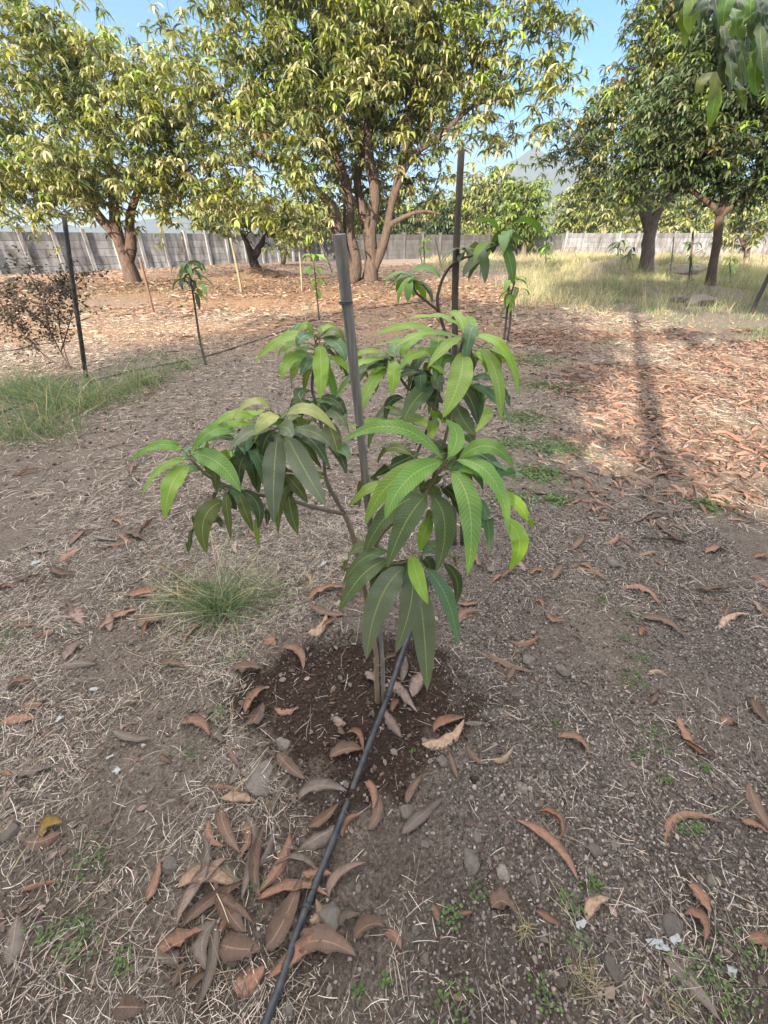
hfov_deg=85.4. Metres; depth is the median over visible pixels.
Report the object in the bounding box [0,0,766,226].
sky
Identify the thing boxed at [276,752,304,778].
fallen leaf
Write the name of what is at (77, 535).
leaf litter
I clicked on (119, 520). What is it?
fallen leaf
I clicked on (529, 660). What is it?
stone
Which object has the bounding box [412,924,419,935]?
stone
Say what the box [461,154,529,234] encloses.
mango tree
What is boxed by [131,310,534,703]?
mango sapling
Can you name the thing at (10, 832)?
fallen leaf
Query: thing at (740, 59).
mango tree
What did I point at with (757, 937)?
fallen leaf
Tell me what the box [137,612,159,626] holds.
fallen leaf
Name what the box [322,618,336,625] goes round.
fallen leaf
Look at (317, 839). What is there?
fallen leaf
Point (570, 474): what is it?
fallen leaf
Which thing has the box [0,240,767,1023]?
ground
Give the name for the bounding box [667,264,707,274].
boulder
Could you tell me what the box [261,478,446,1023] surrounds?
drip hose
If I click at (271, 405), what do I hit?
dry straw
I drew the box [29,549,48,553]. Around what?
fallen leaf
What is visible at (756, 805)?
fallen leaf
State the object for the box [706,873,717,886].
stone
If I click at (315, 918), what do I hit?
fallen leaf
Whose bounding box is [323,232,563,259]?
concrete wall
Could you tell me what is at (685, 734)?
fallen leaf
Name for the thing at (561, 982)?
stone
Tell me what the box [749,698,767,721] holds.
fallen leaf
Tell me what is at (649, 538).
fallen leaf
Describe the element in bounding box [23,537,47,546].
fallen leaf
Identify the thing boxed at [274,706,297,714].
fallen leaf
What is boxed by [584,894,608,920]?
fallen leaf
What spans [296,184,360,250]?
mango tree
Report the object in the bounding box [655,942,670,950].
plastic scrap
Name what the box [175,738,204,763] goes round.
grass tuft
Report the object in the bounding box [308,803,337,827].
fallen leaf
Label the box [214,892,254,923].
fallen leaf
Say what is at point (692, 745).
fallen leaf
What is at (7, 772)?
fallen leaf
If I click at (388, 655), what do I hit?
fallen leaf
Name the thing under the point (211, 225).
mango tree
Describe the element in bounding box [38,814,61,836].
fallen leaf
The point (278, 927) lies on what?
fallen leaf
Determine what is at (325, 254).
wooden stake
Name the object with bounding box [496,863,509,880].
stone
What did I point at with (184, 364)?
grass clump
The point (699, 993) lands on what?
fallen leaf
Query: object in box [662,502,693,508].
fallen leaf
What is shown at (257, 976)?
fallen leaf
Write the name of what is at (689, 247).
mango sapling
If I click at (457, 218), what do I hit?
metal pole
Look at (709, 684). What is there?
stone
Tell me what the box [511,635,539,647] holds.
fallen leaf
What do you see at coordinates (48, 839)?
fallen leaf
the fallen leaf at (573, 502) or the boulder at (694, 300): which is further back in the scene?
the boulder at (694, 300)
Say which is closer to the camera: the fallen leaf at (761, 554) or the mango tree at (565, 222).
the fallen leaf at (761, 554)
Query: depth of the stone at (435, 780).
1.45 m
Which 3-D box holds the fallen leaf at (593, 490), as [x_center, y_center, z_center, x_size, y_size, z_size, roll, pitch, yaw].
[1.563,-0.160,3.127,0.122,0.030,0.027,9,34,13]
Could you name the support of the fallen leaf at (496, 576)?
on the ground at (396, 866)
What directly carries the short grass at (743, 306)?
on the ground at (396, 866)
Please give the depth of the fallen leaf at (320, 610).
2.11 m
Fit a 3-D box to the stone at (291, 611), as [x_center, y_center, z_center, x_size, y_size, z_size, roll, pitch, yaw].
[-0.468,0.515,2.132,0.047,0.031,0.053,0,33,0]
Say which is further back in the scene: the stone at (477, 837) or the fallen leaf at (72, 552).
the fallen leaf at (72, 552)
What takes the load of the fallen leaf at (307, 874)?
on the ground at (396, 866)
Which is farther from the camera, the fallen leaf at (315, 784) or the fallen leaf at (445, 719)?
the fallen leaf at (445, 719)
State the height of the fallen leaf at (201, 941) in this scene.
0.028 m
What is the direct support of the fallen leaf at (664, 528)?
on the ground at (396, 866)
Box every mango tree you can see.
[0,0,238,281]
[118,0,598,283]
[173,176,244,235]
[215,193,301,268]
[273,205,316,264]
[285,204,332,260]
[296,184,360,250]
[353,196,384,233]
[359,198,435,244]
[407,186,471,244]
[441,176,488,234]
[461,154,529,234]
[487,176,559,254]
[520,0,710,276]
[541,173,598,235]
[573,176,650,232]
[599,0,767,285]
[617,188,691,232]
[660,183,729,232]
[674,0,767,126]
[693,169,767,262]
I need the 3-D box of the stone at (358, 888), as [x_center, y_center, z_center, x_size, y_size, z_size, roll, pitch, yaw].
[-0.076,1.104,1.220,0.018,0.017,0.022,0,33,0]
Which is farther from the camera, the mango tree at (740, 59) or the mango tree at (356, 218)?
the mango tree at (356, 218)
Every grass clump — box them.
[0,344,118,405]
[0,361,146,431]
[0,366,120,451]
[20,357,179,407]
[77,337,195,388]
[146,335,235,374]
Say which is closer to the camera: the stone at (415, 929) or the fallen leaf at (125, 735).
the stone at (415, 929)
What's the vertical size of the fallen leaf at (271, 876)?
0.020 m
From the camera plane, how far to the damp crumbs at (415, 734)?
1.71 m
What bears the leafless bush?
on the ground at (396, 866)
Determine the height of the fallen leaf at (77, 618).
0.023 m
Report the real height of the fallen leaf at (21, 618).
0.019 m
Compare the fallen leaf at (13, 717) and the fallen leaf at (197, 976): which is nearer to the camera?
the fallen leaf at (197, 976)
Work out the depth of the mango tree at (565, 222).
60.14 m
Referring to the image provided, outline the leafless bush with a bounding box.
[0,245,109,369]
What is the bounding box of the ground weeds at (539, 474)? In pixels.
[109,347,736,515]
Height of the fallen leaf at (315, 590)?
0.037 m
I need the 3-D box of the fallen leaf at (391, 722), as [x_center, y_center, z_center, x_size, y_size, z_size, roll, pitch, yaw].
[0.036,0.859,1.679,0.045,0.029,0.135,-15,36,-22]
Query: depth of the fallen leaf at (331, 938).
1.11 m
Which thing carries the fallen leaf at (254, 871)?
on the ground at (396, 866)
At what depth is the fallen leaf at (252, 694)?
1.70 m
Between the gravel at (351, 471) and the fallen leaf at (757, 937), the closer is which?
the fallen leaf at (757, 937)
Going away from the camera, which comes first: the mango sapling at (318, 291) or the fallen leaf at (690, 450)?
the fallen leaf at (690, 450)
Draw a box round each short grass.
[34,265,488,314]
[573,301,767,344]
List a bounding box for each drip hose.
[0,300,430,412]
[1,341,66,351]
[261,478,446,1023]
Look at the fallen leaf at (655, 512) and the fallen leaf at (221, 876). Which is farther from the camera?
the fallen leaf at (655, 512)
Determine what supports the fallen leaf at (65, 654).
on the dry straw at (62, 640)
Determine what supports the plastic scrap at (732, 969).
on the ground at (396, 866)
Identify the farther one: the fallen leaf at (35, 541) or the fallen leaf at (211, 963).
the fallen leaf at (35, 541)
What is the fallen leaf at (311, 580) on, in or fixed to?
on the dry straw at (62, 640)
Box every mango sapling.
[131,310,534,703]
[171,260,212,364]
[301,253,327,319]
[383,217,541,544]
[418,236,431,263]
[499,276,530,339]
[538,242,553,265]
[607,240,628,256]
[621,246,637,264]
[682,242,701,281]
[720,257,737,278]
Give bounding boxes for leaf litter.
[0,262,733,361]
[0,344,767,552]
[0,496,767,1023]
[492,326,767,526]
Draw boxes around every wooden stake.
[138,257,154,312]
[180,232,187,262]
[229,238,242,291]
[298,246,302,289]
[319,243,332,271]
[435,238,441,265]
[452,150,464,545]
[503,274,509,339]
[668,237,673,278]
[687,231,693,284]
[749,273,767,314]
[761,242,764,266]
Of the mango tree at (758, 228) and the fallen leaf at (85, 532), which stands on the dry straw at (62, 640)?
the fallen leaf at (85, 532)
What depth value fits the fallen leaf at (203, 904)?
1.18 m
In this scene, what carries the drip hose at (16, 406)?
on the ground at (396, 866)
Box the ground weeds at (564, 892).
[20,592,767,1023]
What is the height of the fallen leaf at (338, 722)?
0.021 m
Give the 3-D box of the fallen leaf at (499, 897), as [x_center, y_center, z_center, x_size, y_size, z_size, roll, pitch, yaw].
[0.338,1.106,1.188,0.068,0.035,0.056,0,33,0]
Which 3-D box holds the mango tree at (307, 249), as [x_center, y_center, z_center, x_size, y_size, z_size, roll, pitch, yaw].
[-6.418,-23.872,35.491,5.304,4.634,4.502,23,39,30]
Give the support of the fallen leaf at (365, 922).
on the ground at (396, 866)
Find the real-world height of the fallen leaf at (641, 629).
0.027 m
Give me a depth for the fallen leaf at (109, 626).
2.05 m
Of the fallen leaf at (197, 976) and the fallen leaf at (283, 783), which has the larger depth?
the fallen leaf at (283, 783)
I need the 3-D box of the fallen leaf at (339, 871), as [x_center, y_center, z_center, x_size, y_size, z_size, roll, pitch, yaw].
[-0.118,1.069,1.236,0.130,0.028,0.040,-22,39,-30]
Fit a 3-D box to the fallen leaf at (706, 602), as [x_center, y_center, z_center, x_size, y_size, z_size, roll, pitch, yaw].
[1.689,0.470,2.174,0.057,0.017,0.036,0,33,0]
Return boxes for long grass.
[413,248,767,271]
[495,246,767,314]
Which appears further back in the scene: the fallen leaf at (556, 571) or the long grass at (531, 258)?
the long grass at (531, 258)
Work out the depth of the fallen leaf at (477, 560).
2.45 m
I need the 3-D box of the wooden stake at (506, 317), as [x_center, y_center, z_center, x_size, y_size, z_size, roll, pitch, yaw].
[2.264,-3.783,7.662,0.128,1.247,0.040,0,33,0]
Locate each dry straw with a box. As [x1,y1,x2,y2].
[0,310,767,540]
[0,492,767,1023]
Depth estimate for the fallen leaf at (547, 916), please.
1.16 m
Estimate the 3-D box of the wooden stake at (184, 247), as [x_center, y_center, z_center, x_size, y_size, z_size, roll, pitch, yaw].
[-11.428,-14.858,23.862,0.256,2.029,0.136,0,33,0]
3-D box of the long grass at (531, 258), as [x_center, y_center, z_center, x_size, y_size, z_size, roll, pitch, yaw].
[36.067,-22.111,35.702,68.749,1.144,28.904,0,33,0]
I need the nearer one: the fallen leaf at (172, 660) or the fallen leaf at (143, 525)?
the fallen leaf at (172, 660)
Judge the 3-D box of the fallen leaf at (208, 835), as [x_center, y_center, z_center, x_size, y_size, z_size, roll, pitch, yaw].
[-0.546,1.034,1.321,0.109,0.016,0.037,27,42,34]
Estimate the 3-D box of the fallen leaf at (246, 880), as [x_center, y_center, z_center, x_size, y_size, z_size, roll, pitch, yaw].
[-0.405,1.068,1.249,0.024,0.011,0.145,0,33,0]
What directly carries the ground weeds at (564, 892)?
on the ground at (396, 866)
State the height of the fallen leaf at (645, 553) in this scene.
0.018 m
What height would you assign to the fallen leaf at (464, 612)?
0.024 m
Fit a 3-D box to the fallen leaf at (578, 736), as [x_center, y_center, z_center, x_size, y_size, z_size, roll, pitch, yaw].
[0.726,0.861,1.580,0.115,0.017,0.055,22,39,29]
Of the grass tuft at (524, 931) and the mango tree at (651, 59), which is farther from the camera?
the mango tree at (651, 59)
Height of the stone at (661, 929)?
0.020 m
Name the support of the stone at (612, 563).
on the ground at (396, 866)
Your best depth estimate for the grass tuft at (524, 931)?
1.14 m
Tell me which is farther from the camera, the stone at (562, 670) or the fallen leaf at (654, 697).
the stone at (562, 670)
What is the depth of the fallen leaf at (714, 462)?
3.56 m
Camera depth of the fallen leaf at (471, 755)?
1.50 m
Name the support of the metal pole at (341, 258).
on the ground at (396, 866)
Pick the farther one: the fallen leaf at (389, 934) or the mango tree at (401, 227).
the mango tree at (401, 227)
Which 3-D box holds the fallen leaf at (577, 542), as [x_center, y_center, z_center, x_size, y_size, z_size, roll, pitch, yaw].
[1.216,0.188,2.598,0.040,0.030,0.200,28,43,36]
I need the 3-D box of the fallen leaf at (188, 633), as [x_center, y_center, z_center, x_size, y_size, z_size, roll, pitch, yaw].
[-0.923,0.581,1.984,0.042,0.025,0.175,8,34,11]
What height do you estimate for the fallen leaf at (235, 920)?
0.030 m
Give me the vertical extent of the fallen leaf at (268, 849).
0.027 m
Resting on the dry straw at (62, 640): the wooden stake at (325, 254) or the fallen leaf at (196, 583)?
the fallen leaf at (196, 583)
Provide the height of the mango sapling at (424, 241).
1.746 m
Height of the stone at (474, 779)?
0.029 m
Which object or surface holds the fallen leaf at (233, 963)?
on the ground at (396, 866)
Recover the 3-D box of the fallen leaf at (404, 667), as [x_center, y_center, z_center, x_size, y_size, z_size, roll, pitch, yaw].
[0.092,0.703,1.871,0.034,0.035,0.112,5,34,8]
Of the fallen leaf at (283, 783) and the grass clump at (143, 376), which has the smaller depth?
the fallen leaf at (283, 783)
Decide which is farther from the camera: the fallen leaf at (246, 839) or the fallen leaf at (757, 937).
the fallen leaf at (246, 839)
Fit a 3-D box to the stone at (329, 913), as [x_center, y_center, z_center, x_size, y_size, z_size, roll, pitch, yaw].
[-0.147,1.133,1.165,0.062,0.056,0.072,-20,38,-27]
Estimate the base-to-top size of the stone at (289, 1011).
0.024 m
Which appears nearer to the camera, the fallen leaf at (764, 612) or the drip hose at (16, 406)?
the fallen leaf at (764, 612)
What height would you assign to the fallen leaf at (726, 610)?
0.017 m
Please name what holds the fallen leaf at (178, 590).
on the ground at (396, 866)
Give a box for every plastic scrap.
[113,766,119,774]
[576,918,586,929]
[645,938,663,945]
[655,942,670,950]
[669,933,681,944]
[727,965,736,977]
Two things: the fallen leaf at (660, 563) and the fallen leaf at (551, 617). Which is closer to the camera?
the fallen leaf at (551, 617)
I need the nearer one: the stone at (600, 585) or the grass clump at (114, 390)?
the stone at (600, 585)
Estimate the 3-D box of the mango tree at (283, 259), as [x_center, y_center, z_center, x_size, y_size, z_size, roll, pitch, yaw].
[-6.874,-20.093,30.478,3.839,3.824,3.981,-11,35,-16]
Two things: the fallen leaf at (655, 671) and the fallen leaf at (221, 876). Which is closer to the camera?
the fallen leaf at (221, 876)
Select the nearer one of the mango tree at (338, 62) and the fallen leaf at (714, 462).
the fallen leaf at (714, 462)
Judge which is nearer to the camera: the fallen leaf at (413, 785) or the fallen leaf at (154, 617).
the fallen leaf at (413, 785)
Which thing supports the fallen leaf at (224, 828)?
on the ground at (396, 866)
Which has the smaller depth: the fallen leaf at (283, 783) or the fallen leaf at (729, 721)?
the fallen leaf at (283, 783)
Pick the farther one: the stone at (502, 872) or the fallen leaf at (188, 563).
the fallen leaf at (188, 563)
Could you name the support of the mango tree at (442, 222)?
on the ground at (396, 866)
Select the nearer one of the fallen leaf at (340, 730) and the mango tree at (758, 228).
the fallen leaf at (340, 730)
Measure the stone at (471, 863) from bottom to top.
0.034 m
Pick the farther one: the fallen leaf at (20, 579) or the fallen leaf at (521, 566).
the fallen leaf at (521, 566)
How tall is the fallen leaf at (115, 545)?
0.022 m
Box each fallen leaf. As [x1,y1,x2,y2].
[0,583,13,588]
[0,713,35,724]
[0,769,11,775]
[0,821,21,843]
[1,914,26,965]
[7,676,32,687]
[9,574,37,584]
[11,468,38,477]
[11,614,35,620]
[11,623,33,628]
[16,762,51,776]
[19,880,59,891]
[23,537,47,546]
[23,698,41,712]
[23,831,60,852]
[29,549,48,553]
[32,574,44,598]
[33,630,52,637]
[37,726,50,740]
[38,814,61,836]
[47,625,76,633]
[49,615,73,619]
[50,566,74,574]
[56,547,81,562]
[56,660,94,669]
[61,640,78,660]
[65,600,73,611]
[68,528,93,539]
[68,606,84,624]
[98,608,136,629]
[101,543,125,547]
[104,611,114,630]
[111,518,122,526]
[111,993,144,1020]
[112,729,151,741]
[119,534,131,542]
[126,530,144,540]
[126,586,159,596]
[133,548,156,570]
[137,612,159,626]
[140,517,154,530]
[141,620,149,639]
[143,613,161,623]
[143,859,160,901]
[157,943,179,966]
[158,562,165,572]
[158,926,202,952]
[159,657,184,666]
[159,753,172,762]
[166,589,187,596]
[171,560,192,573]
[171,963,185,986]
[175,857,225,926]
[178,862,238,888]
[179,581,208,588]
[181,713,209,734]
[181,881,242,926]
[182,623,203,647]
[186,971,204,990]
[191,923,218,1016]
[193,920,215,968]
[198,835,209,890]
[204,820,224,846]
[207,726,222,742]
[207,784,239,791]
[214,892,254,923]
[215,809,239,851]
[215,890,245,932]
[218,913,229,937]
[218,931,260,961]
[219,860,241,882]
[221,789,253,802]
[224,939,254,966]
[225,745,239,764]
[229,765,241,783]
[232,966,264,998]
[234,657,262,672]
[237,822,251,858]
[241,841,254,898]
[242,813,258,861]
[243,686,265,712]
[247,702,264,724]
[248,822,264,896]
[255,833,291,894]
[255,879,329,899]
[259,822,275,868]
[264,635,276,645]
[266,877,301,949]
[269,931,320,977]
[271,777,290,807]
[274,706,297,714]
[274,908,312,958]
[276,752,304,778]
[276,852,315,868]
[283,643,305,668]
[298,777,346,798]
[299,924,355,955]
[300,825,334,849]
[302,867,331,879]
[305,571,313,589]
[307,583,343,601]
[307,615,328,636]
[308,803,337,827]
[309,604,344,616]
[310,899,321,924]
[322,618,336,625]
[326,861,365,896]
[329,740,360,756]
[331,714,345,726]
[337,725,344,733]
[338,909,360,926]
[339,813,358,836]
[348,727,363,750]
[353,914,383,938]
[363,780,377,808]
[365,671,373,680]
[367,790,383,829]
[384,711,401,737]
[384,929,401,948]
[385,653,395,657]
[387,679,417,712]
[390,699,398,710]
[400,656,407,680]
[402,797,443,833]
[405,773,422,803]
[409,671,423,696]
[422,720,463,749]
[432,904,439,921]
[433,714,464,731]
[448,752,458,779]
[457,601,477,605]
[457,910,472,916]
[458,608,479,623]
[465,721,483,726]
[466,745,487,764]
[475,553,485,568]
[482,655,502,664]
[488,653,533,672]
[490,887,515,912]
[491,746,513,763]
[493,573,501,581]
[501,567,515,576]
[507,666,514,678]
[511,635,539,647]
[516,819,578,881]
[518,561,525,570]
[530,566,545,573]
[534,598,543,607]
[535,909,560,925]
[537,806,564,836]
[546,613,565,621]
[551,566,562,578]
[557,731,588,752]
[561,473,578,477]
[565,498,580,505]
[571,537,583,549]
[571,567,604,579]
[572,632,583,637]
[580,562,592,569]
[584,488,598,492]
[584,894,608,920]
[603,533,618,544]
[613,474,635,477]
[619,538,637,551]
[620,583,659,604]
[637,551,658,555]
[638,626,647,635]
[641,536,660,540]
[641,614,681,632]
[647,669,667,676]
[649,497,668,503]
[650,693,659,703]
[652,506,659,517]
[655,559,672,564]
[656,522,678,538]
[661,536,686,543]
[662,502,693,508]
[663,811,723,841]
[664,955,720,1020]
[676,716,715,755]
[678,447,698,454]
[685,739,717,756]
[685,906,709,939]
[689,883,711,912]
[695,585,731,589]
[701,599,714,604]
[705,457,721,467]
[705,544,727,552]
[715,503,742,507]
[717,445,725,452]
[718,612,747,628]
[719,604,732,616]
[720,714,738,726]
[733,471,749,481]
[742,818,767,831]
[744,782,767,828]
[747,930,767,944]
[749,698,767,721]
[750,574,767,586]
[751,600,761,612]
[754,552,767,557]
[755,606,767,617]
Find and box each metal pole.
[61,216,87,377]
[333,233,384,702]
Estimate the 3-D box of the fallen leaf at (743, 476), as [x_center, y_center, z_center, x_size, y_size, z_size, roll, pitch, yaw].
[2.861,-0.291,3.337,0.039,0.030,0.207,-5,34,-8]
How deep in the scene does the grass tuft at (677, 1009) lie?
1.03 m
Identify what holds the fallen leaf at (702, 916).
on the ground at (396, 866)
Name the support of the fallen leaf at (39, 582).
on the ground at (396, 866)
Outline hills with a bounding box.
[0,147,767,239]
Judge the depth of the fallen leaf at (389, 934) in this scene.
1.13 m
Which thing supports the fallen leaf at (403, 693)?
on the ground at (396, 866)
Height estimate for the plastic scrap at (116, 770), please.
0.007 m
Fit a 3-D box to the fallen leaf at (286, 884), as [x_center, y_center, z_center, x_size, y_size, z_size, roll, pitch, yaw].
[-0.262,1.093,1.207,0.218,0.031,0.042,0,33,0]
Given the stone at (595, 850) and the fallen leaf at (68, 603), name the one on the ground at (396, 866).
the stone at (595, 850)
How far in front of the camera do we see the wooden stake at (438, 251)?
26.48 m
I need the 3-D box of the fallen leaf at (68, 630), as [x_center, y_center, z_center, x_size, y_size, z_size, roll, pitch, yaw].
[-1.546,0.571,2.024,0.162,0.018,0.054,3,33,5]
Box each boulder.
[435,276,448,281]
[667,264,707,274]
[672,294,687,302]
[684,294,719,306]
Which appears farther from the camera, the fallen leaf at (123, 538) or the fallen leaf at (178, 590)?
the fallen leaf at (123, 538)
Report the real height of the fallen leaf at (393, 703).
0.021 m
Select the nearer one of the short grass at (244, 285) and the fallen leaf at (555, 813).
the fallen leaf at (555, 813)
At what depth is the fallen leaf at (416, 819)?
1.35 m
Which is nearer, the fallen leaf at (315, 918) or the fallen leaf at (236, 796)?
the fallen leaf at (315, 918)
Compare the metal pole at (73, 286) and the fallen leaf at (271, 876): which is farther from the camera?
the metal pole at (73, 286)
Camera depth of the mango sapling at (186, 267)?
5.68 m
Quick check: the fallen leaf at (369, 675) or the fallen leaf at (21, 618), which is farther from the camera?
the fallen leaf at (21, 618)
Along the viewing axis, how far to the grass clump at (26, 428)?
4.00 m
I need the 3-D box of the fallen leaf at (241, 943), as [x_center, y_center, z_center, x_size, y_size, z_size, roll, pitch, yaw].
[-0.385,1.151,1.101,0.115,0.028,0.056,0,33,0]
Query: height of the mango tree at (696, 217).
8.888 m
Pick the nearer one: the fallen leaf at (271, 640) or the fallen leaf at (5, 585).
the fallen leaf at (271, 640)
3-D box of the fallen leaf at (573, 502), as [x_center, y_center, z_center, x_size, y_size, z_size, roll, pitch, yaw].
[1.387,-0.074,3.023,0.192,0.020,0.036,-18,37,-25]
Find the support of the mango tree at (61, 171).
on the ground at (396, 866)
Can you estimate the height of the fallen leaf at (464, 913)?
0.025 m
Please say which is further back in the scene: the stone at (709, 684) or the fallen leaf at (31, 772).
the stone at (709, 684)
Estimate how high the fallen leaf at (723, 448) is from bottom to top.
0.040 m
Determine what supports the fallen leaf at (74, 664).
on the ground at (396, 866)
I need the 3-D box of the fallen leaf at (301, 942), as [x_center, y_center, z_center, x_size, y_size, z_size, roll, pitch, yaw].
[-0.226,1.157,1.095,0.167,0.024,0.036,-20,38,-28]
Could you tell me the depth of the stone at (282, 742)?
1.57 m
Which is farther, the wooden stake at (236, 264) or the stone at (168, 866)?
the wooden stake at (236, 264)
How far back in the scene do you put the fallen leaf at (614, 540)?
2.61 m
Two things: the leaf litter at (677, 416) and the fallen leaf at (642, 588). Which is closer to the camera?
the fallen leaf at (642, 588)
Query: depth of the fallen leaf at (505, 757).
1.51 m
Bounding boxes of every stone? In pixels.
[161,856,177,874]
[234,737,242,744]
[243,760,273,796]
[276,737,289,750]
[281,1000,292,1017]
[288,608,296,615]
[318,901,341,930]
[355,884,360,892]
[400,804,413,820]
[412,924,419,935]
[420,840,429,847]
[420,951,427,967]
[429,773,436,782]
[436,755,447,767]
[463,847,479,875]
[469,776,479,783]
[472,829,481,843]
[487,566,495,572]
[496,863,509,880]
[517,781,527,793]
[523,654,535,668]
[529,873,540,887]
[554,972,567,989]
[555,664,570,676]
[588,842,601,857]
[597,583,604,589]
[602,953,624,985]
[606,558,619,567]
[657,924,664,935]
[661,912,682,940]
[704,680,714,687]
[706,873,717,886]
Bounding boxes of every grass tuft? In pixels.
[0,618,58,659]
[63,823,116,881]
[100,510,317,674]
[126,549,231,638]
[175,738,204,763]
[215,547,318,643]
[504,900,540,953]
[550,939,616,1015]
[628,968,701,1023]
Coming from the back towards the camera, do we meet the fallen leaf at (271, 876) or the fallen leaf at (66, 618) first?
the fallen leaf at (66, 618)
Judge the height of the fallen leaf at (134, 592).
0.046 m
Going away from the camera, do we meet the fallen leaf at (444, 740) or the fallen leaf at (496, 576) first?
the fallen leaf at (444, 740)
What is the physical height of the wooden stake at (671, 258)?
1.781 m
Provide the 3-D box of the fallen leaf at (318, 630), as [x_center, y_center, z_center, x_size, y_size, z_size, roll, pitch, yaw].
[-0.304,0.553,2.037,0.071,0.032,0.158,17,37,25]
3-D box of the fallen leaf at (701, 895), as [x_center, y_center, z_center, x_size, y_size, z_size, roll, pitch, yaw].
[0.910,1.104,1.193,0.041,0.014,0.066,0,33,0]
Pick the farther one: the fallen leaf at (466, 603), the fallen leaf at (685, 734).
the fallen leaf at (466, 603)
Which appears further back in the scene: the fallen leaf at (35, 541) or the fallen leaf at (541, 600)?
the fallen leaf at (35, 541)
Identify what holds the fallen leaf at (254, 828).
on the ground at (396, 866)
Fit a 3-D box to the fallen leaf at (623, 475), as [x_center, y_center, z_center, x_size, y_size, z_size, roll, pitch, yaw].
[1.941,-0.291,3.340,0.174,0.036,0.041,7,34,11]
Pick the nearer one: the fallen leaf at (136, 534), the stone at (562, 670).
the stone at (562, 670)
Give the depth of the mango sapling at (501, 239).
1.62 m
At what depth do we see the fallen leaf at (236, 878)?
1.25 m
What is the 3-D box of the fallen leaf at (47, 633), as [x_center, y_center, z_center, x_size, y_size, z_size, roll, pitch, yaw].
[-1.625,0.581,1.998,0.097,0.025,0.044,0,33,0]
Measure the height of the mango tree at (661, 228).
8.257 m
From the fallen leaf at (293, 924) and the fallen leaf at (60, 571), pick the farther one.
the fallen leaf at (60, 571)
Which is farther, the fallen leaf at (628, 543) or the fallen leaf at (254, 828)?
the fallen leaf at (628, 543)
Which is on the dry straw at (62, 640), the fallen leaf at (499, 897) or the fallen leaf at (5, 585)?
the fallen leaf at (5, 585)
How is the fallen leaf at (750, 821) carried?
on the ground at (396, 866)
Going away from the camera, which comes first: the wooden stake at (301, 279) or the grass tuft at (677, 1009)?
the grass tuft at (677, 1009)
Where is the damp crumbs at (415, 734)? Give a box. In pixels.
[241,627,478,790]
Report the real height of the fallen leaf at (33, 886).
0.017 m
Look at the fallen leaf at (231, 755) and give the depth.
1.50 m
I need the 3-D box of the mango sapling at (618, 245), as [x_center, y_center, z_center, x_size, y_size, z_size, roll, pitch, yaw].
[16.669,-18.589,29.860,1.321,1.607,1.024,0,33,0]
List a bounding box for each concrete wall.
[0,228,321,274]
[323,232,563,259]
[562,231,767,255]
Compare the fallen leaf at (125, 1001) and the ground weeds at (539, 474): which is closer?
the fallen leaf at (125, 1001)
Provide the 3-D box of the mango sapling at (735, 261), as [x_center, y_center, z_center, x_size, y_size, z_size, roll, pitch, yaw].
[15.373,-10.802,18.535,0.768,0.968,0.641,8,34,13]
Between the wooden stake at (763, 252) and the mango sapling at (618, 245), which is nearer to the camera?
the wooden stake at (763, 252)
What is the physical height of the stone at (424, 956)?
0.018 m
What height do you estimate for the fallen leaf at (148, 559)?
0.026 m
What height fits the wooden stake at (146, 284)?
1.284 m
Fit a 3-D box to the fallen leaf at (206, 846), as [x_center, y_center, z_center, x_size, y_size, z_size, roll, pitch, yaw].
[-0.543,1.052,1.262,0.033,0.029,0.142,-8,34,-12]
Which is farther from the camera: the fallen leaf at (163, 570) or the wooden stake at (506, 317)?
the wooden stake at (506, 317)
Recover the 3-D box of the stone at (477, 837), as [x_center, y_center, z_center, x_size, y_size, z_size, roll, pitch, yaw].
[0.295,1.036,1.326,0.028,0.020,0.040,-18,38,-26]
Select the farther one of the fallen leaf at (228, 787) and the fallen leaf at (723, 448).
the fallen leaf at (723, 448)
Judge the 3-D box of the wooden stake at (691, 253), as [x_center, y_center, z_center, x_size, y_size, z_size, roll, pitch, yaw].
[11.685,-9.569,15.864,0.620,1.881,0.073,0,33,0]
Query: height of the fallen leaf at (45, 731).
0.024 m
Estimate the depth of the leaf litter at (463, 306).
12.72 m
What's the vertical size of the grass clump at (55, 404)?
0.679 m
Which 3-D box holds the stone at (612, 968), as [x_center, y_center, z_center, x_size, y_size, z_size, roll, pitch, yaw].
[0.598,1.196,1.087,0.042,0.038,0.056,-19,38,-26]
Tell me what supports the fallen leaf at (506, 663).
on the ground at (396, 866)
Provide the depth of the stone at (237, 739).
1.55 m
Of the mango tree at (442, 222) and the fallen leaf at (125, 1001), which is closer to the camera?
the fallen leaf at (125, 1001)
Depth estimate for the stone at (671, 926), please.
1.15 m
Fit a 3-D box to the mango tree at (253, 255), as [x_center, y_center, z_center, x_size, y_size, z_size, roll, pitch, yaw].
[-5.994,-13.756,20.554,4.113,3.232,3.206,21,38,28]
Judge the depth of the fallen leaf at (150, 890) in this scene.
1.22 m
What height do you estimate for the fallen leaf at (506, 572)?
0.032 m
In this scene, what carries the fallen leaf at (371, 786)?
on the ground at (396, 866)
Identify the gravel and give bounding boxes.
[0,333,767,515]
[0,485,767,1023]
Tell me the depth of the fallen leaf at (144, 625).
1.99 m
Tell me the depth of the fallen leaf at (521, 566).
2.42 m
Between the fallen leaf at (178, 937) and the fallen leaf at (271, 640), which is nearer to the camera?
the fallen leaf at (178, 937)
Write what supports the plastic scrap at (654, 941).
on the ground at (396, 866)
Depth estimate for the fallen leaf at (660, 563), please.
2.44 m
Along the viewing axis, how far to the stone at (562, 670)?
1.82 m

